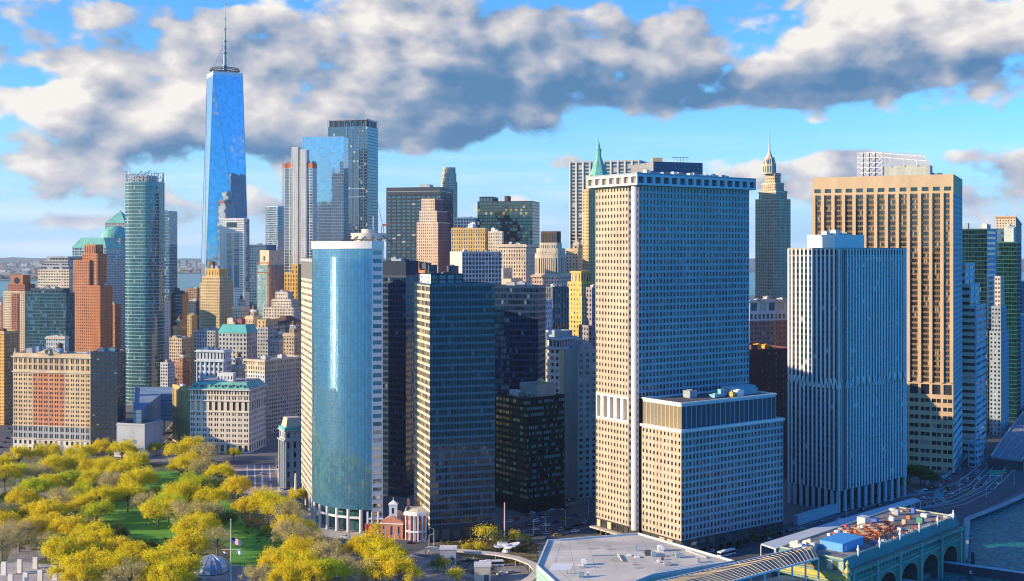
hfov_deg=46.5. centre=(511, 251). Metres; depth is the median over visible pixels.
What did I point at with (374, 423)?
window
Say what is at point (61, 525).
park tree
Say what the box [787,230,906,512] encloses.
white striped tower
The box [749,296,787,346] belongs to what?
arched top block
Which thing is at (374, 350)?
window
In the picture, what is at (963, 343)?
window
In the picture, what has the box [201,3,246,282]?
skyscraper
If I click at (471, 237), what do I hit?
yellow brick block
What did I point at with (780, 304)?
window
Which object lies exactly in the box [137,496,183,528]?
park tree
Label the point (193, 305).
shaded teal block
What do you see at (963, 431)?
window
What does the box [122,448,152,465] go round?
park tree
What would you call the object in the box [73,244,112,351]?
stepped brick tower
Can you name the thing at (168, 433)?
road
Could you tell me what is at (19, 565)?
granite pylon
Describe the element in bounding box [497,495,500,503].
window
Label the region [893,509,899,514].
material crate
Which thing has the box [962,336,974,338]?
window
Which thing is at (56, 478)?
park tree
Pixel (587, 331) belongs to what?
shaded setback block
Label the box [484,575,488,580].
door
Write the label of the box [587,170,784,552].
waffle tower
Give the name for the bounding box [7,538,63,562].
path
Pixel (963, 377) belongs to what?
window
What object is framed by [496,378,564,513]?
black green block
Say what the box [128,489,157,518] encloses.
bare tree
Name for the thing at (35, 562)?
granite pylon
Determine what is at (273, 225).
striped glass tower
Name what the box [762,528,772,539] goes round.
tree
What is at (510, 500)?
window
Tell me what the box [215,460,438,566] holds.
road
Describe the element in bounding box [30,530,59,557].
bare tree
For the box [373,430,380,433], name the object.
window
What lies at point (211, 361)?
pale classical block
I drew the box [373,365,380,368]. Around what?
window
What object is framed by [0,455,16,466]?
park tree
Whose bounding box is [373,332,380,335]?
window
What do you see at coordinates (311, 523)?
park tree
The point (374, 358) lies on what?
window
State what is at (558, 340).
white corniced block
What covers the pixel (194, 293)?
riverside block
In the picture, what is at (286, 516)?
park tree
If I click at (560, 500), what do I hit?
window
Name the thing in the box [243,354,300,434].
long office block
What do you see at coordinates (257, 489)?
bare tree
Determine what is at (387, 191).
window
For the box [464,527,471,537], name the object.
window
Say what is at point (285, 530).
bare tree
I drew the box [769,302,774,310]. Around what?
window
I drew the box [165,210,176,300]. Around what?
glass tower
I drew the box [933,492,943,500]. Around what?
road sign
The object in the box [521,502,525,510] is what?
window
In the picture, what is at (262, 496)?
park tree
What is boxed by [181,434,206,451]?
park tree
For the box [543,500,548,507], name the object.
window
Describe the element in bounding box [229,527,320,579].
lawn
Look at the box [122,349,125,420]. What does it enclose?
dark tower
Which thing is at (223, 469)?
park tree
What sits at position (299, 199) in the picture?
tower under construction
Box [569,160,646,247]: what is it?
ribbed office tower
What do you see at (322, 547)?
bare tree
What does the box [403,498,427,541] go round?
portico house
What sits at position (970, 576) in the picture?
mooring pile
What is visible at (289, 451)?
customs house
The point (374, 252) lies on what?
window
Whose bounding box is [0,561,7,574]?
granite pylon
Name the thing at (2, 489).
path
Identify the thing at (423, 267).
red brick block
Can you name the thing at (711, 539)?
window
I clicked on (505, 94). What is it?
sky
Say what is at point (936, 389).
window
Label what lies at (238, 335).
green roofed block
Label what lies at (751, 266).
shore ground
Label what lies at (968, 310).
window
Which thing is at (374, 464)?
window
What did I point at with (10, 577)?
granite pylon
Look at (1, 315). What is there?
brick block
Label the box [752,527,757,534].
window
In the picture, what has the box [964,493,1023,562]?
seawall edge
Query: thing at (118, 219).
pyramid roofed tower
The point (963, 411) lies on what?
window
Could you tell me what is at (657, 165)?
rooftop penthouse
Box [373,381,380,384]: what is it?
window
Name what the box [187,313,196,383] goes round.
narrow gold block
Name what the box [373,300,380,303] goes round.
window
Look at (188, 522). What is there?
park tree
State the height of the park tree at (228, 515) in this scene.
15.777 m
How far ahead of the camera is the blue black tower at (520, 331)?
742.58 m
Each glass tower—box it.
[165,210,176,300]
[265,206,282,264]
[301,216,392,532]
[302,136,347,240]
[328,119,377,240]
[962,223,996,432]
[997,224,1020,421]
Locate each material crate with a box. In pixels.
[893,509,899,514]
[916,516,923,523]
[921,513,927,517]
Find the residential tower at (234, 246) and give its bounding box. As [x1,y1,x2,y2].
[219,218,248,305]
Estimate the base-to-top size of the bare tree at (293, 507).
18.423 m
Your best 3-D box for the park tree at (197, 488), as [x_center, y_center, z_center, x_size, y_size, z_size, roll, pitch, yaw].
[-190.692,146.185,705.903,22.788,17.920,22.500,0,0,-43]
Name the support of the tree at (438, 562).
on the plaza at (519, 574)
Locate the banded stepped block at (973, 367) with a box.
[962,262,985,454]
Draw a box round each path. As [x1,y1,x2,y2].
[0,487,64,495]
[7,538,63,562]
[201,565,283,580]
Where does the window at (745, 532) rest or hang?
in the waffle tower at (689, 438)
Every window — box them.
[373,251,380,254]
[373,259,380,262]
[373,267,380,270]
[373,275,380,278]
[373,283,380,286]
[373,291,380,295]
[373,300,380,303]
[373,308,380,311]
[373,316,380,319]
[373,324,380,327]
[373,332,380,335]
[373,340,380,344]
[373,348,380,352]
[373,357,380,360]
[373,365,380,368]
[373,373,380,376]
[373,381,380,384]
[373,389,380,393]
[373,397,380,401]
[373,406,380,409]
[373,414,380,417]
[373,422,380,425]
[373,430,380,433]
[373,438,380,442]
[373,446,380,450]
[373,454,380,458]
[373,463,380,466]
[373,471,380,474]
[373,479,380,482]
[373,487,380,491]
[373,495,380,499]
[373,503,380,507]
[387,191,420,191]
[431,530,438,539]
[442,529,449,539]
[453,528,460,538]
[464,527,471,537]
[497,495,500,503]
[509,499,512,506]
[515,500,519,508]
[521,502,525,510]
[528,502,532,510]
[535,501,540,509]
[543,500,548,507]
[550,499,555,506]
[558,497,562,505]
[638,176,642,182]
[682,541,688,546]
[691,539,697,546]
[700,537,706,545]
[709,536,714,543]
[718,534,723,541]
[726,532,732,539]
[735,531,740,538]
[743,529,748,536]
[751,303,756,310]
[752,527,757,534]
[760,303,765,310]
[760,526,765,533]
[768,524,773,531]
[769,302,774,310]
[776,523,781,529]
[778,302,782,309]
[910,383,917,392]
[921,384,928,393]
[932,384,940,394]
[944,385,951,394]
[962,309,974,311]
[962,315,974,317]
[962,322,974,324]
[962,329,974,331]
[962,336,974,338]
[962,342,974,345]
[962,349,974,351]
[962,356,974,358]
[962,363,974,365]
[962,369,974,372]
[962,376,974,378]
[962,383,974,385]
[962,390,974,392]
[962,396,974,399]
[962,403,974,406]
[962,410,974,412]
[962,417,974,419]
[962,423,974,426]
[962,430,974,433]
[962,437,974,439]
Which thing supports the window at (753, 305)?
in the arched top block at (768, 319)
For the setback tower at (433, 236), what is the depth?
1247.56 m
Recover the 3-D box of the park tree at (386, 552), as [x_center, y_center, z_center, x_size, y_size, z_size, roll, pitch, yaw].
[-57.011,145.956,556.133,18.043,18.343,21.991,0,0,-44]
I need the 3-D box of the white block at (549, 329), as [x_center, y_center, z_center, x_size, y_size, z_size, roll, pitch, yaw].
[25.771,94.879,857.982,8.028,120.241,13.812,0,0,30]
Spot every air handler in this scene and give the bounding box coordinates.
[793,540,800,547]
[806,538,812,544]
[810,542,816,549]
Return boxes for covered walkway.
[760,498,920,555]
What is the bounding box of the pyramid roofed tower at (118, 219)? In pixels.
[105,210,124,228]
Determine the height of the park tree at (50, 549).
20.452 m
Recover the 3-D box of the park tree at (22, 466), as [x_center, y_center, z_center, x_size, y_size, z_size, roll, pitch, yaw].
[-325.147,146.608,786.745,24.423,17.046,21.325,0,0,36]
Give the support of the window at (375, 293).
in the curved glass tower at (342, 382)
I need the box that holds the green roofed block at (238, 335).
[218,317,257,364]
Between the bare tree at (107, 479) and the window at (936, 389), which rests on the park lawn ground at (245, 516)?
the bare tree at (107, 479)
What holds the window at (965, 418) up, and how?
in the banded stepped block at (973, 367)
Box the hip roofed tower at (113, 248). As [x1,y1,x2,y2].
[71,238,124,349]
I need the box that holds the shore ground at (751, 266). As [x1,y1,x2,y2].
[0,262,1023,280]
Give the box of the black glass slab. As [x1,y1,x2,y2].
[477,196,539,247]
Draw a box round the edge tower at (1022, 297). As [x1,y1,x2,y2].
[1021,281,1023,313]
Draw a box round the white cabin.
[857,515,869,528]
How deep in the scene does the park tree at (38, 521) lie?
624.63 m
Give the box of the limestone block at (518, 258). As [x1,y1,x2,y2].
[496,242,537,283]
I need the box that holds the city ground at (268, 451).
[0,295,1023,580]
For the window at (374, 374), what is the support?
in the curved glass tower at (342, 382)
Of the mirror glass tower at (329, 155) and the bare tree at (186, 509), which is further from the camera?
the mirror glass tower at (329, 155)
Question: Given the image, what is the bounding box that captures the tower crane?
[377,200,389,260]
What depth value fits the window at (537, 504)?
708.01 m
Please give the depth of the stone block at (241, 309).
1228.23 m
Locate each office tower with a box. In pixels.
[249,243,275,308]
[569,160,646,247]
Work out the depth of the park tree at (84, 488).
715.73 m
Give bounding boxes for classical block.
[45,334,69,350]
[194,346,232,380]
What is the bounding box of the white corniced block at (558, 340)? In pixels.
[546,329,578,393]
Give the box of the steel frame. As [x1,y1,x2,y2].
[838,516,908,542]
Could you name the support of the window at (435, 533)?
in the cream sided tower at (454, 402)
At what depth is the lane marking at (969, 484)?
800.68 m
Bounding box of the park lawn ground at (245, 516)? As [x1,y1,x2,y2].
[0,454,342,580]
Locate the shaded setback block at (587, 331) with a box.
[579,284,595,346]
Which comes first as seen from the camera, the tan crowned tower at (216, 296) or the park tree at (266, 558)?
the park tree at (266, 558)
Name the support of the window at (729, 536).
in the waffle tower at (689, 438)
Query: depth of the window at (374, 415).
655.84 m
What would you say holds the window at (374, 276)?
in the curved glass tower at (342, 382)
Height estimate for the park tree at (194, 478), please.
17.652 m
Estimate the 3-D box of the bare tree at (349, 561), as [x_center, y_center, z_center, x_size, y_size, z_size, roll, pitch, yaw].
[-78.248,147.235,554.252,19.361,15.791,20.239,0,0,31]
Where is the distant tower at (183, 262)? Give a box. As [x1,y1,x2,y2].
[179,260,187,267]
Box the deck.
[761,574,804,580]
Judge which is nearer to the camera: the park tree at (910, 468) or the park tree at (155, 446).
the park tree at (910, 468)
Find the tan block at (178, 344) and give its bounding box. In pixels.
[169,335,191,386]
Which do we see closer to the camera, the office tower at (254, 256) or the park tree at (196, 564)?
the park tree at (196, 564)
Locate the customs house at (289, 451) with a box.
[277,416,301,488]
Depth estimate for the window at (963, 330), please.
903.13 m
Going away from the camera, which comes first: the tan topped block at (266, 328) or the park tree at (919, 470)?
the park tree at (919, 470)
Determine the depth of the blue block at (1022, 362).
1127.85 m
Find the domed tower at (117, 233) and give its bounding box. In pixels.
[101,226,124,259]
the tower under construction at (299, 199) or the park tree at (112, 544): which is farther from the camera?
the tower under construction at (299, 199)
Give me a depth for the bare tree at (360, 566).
541.96 m
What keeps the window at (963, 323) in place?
in the banded stepped block at (973, 367)
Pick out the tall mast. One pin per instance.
(504, 520)
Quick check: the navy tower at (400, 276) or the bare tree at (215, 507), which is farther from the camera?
the navy tower at (400, 276)
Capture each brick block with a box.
[0,302,2,328]
[0,328,19,424]
[419,262,430,281]
[450,222,489,251]
[749,343,787,477]
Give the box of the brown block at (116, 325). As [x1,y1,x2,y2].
[113,302,120,349]
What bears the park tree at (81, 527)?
on the park lawn ground at (245, 516)
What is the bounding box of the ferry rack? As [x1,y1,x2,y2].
[943,560,1023,580]
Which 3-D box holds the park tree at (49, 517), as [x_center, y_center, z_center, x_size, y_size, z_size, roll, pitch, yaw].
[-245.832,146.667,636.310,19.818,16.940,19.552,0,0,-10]
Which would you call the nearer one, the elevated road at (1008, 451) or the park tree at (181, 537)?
the park tree at (181, 537)
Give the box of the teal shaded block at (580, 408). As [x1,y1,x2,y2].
[564,338,595,498]
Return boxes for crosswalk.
[242,469,277,469]
[254,465,255,489]
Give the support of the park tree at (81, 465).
on the park lawn ground at (245, 516)
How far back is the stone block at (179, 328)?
1264.10 m
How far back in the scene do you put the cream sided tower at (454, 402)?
639.43 m
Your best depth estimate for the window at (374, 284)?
655.84 m
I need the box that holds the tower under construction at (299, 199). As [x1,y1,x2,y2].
[282,147,316,272]
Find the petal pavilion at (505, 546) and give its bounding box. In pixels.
[492,541,519,552]
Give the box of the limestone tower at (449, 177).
[441,167,456,226]
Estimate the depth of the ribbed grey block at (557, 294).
909.05 m
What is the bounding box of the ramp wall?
[793,503,837,525]
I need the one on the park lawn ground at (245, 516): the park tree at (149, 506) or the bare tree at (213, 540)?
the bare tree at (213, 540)
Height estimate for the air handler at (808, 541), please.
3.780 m
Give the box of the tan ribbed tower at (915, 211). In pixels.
[812,152,961,473]
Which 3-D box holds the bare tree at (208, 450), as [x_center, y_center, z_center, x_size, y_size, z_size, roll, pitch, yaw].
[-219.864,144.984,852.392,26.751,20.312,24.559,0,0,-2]
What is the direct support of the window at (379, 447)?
in the curved glass tower at (342, 382)
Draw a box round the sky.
[0,0,1023,258]
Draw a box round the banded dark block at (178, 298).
[169,288,187,336]
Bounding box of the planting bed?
[436,538,537,564]
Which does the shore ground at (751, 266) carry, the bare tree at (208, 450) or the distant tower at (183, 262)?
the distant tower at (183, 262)
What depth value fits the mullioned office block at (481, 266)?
1016.99 m
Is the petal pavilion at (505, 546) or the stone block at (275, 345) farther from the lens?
the stone block at (275, 345)
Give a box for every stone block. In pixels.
[172,315,186,335]
[174,350,190,385]
[231,352,245,377]
[232,295,249,323]
[245,305,261,326]
[267,326,284,355]
[282,320,300,355]
[502,268,522,284]
[565,238,582,273]
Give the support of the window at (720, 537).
in the waffle tower at (689, 438)
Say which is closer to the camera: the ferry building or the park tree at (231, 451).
the ferry building
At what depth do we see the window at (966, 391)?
903.02 m
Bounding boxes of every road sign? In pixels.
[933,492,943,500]
[989,470,1002,479]
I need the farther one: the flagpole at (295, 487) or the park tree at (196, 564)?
the flagpole at (295, 487)
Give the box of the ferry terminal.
[535,532,734,580]
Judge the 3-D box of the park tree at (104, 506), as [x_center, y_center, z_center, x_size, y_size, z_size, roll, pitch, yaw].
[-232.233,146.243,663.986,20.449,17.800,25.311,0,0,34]
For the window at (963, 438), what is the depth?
903.57 m
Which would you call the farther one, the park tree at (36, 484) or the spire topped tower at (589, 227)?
the spire topped tower at (589, 227)
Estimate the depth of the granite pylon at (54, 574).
561.23 m
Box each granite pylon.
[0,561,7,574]
[8,574,13,580]
[17,559,22,572]
[23,572,28,580]
[32,557,38,568]
[37,570,42,580]
[51,565,57,579]
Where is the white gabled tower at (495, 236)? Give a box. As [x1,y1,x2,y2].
[488,228,503,251]
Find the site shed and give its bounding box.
[819,532,863,551]
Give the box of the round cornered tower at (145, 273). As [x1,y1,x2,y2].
[125,170,164,404]
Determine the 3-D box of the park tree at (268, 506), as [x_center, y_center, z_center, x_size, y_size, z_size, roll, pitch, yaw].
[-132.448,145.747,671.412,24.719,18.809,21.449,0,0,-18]
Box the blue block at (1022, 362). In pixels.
[1021,314,1023,412]
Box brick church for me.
[380,497,404,538]
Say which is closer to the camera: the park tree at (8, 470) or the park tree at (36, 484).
the park tree at (36, 484)
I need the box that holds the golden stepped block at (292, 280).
[284,264,300,306]
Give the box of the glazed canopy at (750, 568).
[657,544,819,580]
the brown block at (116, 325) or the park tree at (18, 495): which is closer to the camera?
the park tree at (18, 495)
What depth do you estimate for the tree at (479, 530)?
629.89 m
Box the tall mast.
[504,502,504,540]
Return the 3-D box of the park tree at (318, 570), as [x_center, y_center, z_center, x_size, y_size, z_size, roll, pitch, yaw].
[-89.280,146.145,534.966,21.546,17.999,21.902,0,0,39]
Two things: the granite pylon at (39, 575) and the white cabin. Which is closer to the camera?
the granite pylon at (39, 575)
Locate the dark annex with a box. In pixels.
[91,347,122,455]
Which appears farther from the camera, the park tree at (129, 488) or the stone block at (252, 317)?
the stone block at (252, 317)
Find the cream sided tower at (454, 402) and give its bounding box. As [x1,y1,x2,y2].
[414,265,494,542]
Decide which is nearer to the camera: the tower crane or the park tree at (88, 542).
the park tree at (88, 542)
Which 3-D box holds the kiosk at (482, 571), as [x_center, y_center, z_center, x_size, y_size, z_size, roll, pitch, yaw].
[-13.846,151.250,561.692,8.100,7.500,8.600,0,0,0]
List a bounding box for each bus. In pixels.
[479,559,503,566]
[717,548,735,556]
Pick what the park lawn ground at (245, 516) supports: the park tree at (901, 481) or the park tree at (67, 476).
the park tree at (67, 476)
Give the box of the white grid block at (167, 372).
[160,359,175,386]
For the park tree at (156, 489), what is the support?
on the lawn at (138, 525)
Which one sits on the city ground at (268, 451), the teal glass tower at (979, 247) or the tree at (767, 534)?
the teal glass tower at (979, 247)
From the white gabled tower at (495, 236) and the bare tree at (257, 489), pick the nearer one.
the bare tree at (257, 489)
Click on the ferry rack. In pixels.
(985, 571)
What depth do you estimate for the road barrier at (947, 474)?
839.27 m
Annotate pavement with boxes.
[299,511,428,541]
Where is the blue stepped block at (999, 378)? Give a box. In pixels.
[989,276,1008,435]
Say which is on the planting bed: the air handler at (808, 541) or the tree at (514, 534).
the tree at (514, 534)
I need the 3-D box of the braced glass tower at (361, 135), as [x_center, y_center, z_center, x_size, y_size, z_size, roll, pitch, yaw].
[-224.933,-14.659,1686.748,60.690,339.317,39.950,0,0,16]
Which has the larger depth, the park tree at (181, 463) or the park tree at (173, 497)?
the park tree at (181, 463)
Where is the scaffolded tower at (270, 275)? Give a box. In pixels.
[257,250,283,318]
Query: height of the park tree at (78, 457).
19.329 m
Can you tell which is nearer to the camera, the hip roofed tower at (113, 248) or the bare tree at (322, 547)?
the bare tree at (322, 547)
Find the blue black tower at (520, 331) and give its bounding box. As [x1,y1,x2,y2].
[495,281,545,498]
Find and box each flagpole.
[221,519,241,580]
[294,473,296,501]
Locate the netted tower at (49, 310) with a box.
[25,286,74,350]
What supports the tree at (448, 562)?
on the plaza at (519, 574)
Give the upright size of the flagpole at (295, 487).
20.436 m
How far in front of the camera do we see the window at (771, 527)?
639.79 m
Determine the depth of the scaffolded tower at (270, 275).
1406.36 m
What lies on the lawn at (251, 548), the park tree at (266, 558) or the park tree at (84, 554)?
the park tree at (266, 558)
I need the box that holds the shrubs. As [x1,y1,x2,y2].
[14,496,539,576]
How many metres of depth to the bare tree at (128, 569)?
531.65 m
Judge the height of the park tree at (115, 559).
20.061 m
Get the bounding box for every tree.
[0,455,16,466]
[0,462,24,490]
[0,486,14,507]
[0,507,26,526]
[0,509,30,536]
[0,523,28,560]
[1,516,40,551]
[2,442,34,462]
[2,462,35,483]
[4,484,43,507]
[14,475,59,496]
[16,516,47,541]
[17,497,48,516]
[20,462,52,478]
[29,495,69,517]
[30,441,62,468]
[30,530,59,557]
[36,511,67,532]
[37,452,74,475]
[37,472,71,498]
[38,530,89,570]
[44,512,87,537]
[46,485,80,505]
[46,548,93,580]
[51,467,81,486]
[57,556,108,580]
[58,452,88,469]
[63,441,99,458]
[65,478,94,504]
[65,491,99,517]
[65,536,102,555]
[67,517,107,539]
[71,467,106,485]
[74,455,100,474]
[74,544,111,574]
[76,497,115,520]
[77,524,117,547]
[83,483,121,515]
[89,548,139,579]
[90,455,122,473]
[92,438,110,457]
[95,469,122,488]
[97,520,130,538]
[100,535,133,554]
[100,556,149,580]
[103,454,145,483]
[105,437,138,459]
[110,479,150,511]
[114,540,152,560]
[115,469,150,500]
[120,466,160,489]
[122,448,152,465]
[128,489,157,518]
[130,564,159,580]
[131,536,158,548]
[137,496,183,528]
[139,539,186,577]
[141,558,197,580]
[146,485,163,497]
[148,441,164,455]
[152,489,189,521]
[157,478,193,496]
[161,439,189,459]
[163,496,207,522]
[165,525,213,554]
[166,455,195,475]
[167,448,204,472]
[168,550,206,577]
[170,510,216,543]
[174,469,211,487]
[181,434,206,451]
[183,482,206,503]
[184,456,216,475]
[189,441,219,467]
[189,508,223,535]
[191,484,231,506]
[194,499,229,528]
[196,476,226,491]
[202,524,239,554]
[205,460,236,479]
[209,508,238,534]
[219,474,252,502]
[225,447,242,459]
[229,492,263,520]
[237,563,273,580]
[242,484,275,507]
[247,487,286,522]
[256,544,297,571]
[258,523,280,542]
[259,494,298,518]
[264,559,308,580]
[270,497,310,517]
[270,510,308,535]
[271,516,315,554]
[274,547,318,570]
[280,531,321,556]
[287,487,307,500]
[292,519,322,537]
[293,558,332,580]
[299,526,331,543]
[306,556,354,580]
[307,535,350,558]
[324,553,358,580]
[340,532,375,560]
[348,553,381,580]
[352,537,408,561]
[353,552,395,580]
[359,528,387,553]
[369,521,380,532]
[370,546,406,580]
[379,552,424,580]
[426,555,446,573]
[436,556,453,569]
[442,563,465,580]
[461,540,472,548]
[472,521,498,542]
[473,540,486,549]
[489,529,507,542]
[507,528,522,540]
[518,533,533,545]
[746,530,759,543]
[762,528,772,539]
[900,477,910,487]
[907,463,918,481]
[907,463,932,484]
[918,469,942,486]
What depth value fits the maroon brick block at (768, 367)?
810.92 m
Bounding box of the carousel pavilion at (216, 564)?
[194,554,232,577]
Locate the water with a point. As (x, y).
(996, 538)
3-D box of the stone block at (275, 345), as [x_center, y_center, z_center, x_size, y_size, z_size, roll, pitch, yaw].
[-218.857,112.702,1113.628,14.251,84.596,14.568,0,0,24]
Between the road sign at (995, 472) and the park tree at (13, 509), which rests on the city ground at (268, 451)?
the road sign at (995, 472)
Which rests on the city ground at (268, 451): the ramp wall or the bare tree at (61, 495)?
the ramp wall
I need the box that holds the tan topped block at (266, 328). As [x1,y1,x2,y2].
[256,318,284,356]
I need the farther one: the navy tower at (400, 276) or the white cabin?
the navy tower at (400, 276)
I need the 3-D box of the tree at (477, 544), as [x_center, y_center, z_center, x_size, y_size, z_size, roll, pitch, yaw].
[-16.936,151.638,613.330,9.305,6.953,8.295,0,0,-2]
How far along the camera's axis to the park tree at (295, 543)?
581.39 m
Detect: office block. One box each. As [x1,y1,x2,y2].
[11,342,90,454]
[38,256,81,291]
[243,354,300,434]
[450,249,501,283]
[454,216,476,227]
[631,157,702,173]
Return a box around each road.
[0,424,12,456]
[126,413,178,449]
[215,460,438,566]
[228,465,289,496]
[482,498,597,541]
[709,421,1023,561]
[988,411,1023,468]
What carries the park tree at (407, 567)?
on the plaza at (519, 574)
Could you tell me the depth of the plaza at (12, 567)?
574.40 m
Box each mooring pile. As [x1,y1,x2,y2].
[968,570,972,580]
[971,552,974,564]
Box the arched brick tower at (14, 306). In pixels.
[3,275,34,351]
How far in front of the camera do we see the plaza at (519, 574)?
577.66 m
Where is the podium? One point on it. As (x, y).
(975, 452)
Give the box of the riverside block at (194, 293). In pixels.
[186,287,199,300]
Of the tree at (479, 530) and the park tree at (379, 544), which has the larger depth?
the tree at (479, 530)
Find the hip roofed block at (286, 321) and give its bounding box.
[278,316,300,331]
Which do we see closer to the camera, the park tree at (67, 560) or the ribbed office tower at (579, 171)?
the park tree at (67, 560)
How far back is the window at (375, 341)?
655.76 m
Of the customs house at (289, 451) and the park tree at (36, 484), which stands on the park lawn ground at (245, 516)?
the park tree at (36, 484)
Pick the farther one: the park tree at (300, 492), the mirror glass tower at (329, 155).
the mirror glass tower at (329, 155)
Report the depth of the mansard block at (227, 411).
916.20 m
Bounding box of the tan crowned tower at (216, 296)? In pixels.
[200,261,232,328]
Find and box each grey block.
[194,327,218,382]
[546,283,568,329]
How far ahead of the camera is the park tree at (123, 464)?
782.98 m
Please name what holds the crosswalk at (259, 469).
on the road at (241, 472)
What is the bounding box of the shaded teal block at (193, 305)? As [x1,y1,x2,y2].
[188,299,199,329]
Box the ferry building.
[772,506,967,580]
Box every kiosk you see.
[439,545,456,564]
[474,562,490,580]
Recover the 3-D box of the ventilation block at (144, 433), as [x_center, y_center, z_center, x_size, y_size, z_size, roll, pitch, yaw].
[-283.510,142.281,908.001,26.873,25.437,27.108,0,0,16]
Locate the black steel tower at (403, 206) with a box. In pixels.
[386,184,452,260]
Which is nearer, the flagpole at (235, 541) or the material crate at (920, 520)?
the flagpole at (235, 541)
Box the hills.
[0,257,1023,261]
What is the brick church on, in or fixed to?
on the city ground at (268, 451)
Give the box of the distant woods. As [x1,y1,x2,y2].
[0,262,191,278]
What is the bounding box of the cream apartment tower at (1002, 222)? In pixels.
[996,215,1021,280]
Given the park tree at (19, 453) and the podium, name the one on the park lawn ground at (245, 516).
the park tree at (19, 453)
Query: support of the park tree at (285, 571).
on the park lawn ground at (245, 516)
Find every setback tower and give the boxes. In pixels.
[417,199,449,272]
[568,271,594,335]
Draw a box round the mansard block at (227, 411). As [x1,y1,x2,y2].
[188,372,267,453]
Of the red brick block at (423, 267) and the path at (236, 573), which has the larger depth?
the red brick block at (423, 267)
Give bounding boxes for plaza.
[0,562,68,580]
[147,453,211,463]
[368,549,528,580]
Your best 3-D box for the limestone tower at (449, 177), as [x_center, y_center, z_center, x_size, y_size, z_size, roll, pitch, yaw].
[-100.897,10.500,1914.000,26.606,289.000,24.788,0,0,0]
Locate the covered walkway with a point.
(775, 544)
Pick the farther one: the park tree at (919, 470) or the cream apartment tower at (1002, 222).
the cream apartment tower at (1002, 222)
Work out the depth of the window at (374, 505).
655.76 m
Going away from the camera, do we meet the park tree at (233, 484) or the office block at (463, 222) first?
the park tree at (233, 484)
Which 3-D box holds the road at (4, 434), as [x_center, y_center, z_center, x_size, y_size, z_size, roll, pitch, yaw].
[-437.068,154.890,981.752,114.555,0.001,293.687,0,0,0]
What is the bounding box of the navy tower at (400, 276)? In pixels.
[383,257,418,496]
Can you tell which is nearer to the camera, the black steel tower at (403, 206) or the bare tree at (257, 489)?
the bare tree at (257, 489)
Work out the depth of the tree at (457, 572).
553.53 m
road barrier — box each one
[900,453,991,496]
[916,467,1005,509]
[925,452,967,483]
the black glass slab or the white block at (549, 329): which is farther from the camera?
the black glass slab
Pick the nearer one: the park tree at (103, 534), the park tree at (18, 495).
the park tree at (103, 534)
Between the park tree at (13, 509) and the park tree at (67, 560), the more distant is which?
the park tree at (13, 509)
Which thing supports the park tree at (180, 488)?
on the lawn at (138, 525)
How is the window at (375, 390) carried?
in the curved glass tower at (342, 382)
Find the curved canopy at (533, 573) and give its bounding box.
[425,546,536,580]
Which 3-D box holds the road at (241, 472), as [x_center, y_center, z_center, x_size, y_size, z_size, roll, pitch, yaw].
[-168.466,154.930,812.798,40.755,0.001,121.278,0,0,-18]
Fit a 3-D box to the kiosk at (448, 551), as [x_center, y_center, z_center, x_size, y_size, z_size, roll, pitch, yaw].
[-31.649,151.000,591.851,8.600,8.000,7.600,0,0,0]
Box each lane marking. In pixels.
[922,466,987,500]
[933,468,1006,507]
[940,462,1018,509]
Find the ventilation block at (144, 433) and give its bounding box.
[114,419,164,456]
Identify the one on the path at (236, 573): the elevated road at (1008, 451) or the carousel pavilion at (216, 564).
the carousel pavilion at (216, 564)
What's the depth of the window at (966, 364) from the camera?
903.02 m
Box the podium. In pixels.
[968,438,983,467]
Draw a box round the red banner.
[365,523,371,532]
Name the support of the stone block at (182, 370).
on the city ground at (268, 451)
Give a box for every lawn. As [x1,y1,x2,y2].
[101,471,254,549]
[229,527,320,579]
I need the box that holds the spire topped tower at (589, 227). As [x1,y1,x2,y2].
[583,137,607,284]
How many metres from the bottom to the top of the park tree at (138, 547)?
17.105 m
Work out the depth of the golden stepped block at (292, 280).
1372.41 m
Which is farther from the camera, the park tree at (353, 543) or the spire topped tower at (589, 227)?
the spire topped tower at (589, 227)
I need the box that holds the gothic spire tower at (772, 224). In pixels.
[755,127,790,298]
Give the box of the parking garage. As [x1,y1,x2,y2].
[133,387,172,433]
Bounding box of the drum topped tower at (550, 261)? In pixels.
[530,231,570,285]
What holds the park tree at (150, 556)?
on the park lawn ground at (245, 516)
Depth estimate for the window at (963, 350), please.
903.13 m
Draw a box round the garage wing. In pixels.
[173,383,189,442]
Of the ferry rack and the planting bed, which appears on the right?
the ferry rack
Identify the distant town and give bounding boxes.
[0,261,200,278]
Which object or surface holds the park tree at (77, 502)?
on the park lawn ground at (245, 516)
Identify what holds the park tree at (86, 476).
on the park lawn ground at (245, 516)
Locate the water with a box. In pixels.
[0,258,1023,580]
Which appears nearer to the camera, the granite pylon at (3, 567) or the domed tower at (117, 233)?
the granite pylon at (3, 567)
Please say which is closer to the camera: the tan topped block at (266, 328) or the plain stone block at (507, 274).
the plain stone block at (507, 274)
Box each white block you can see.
[165,299,169,359]
[263,290,300,319]
[546,299,556,333]
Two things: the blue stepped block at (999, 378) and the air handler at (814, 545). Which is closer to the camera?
the air handler at (814, 545)
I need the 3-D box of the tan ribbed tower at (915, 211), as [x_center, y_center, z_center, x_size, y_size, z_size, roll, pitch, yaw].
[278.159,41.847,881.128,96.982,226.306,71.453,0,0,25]
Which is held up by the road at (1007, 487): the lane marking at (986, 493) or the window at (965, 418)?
the lane marking at (986, 493)

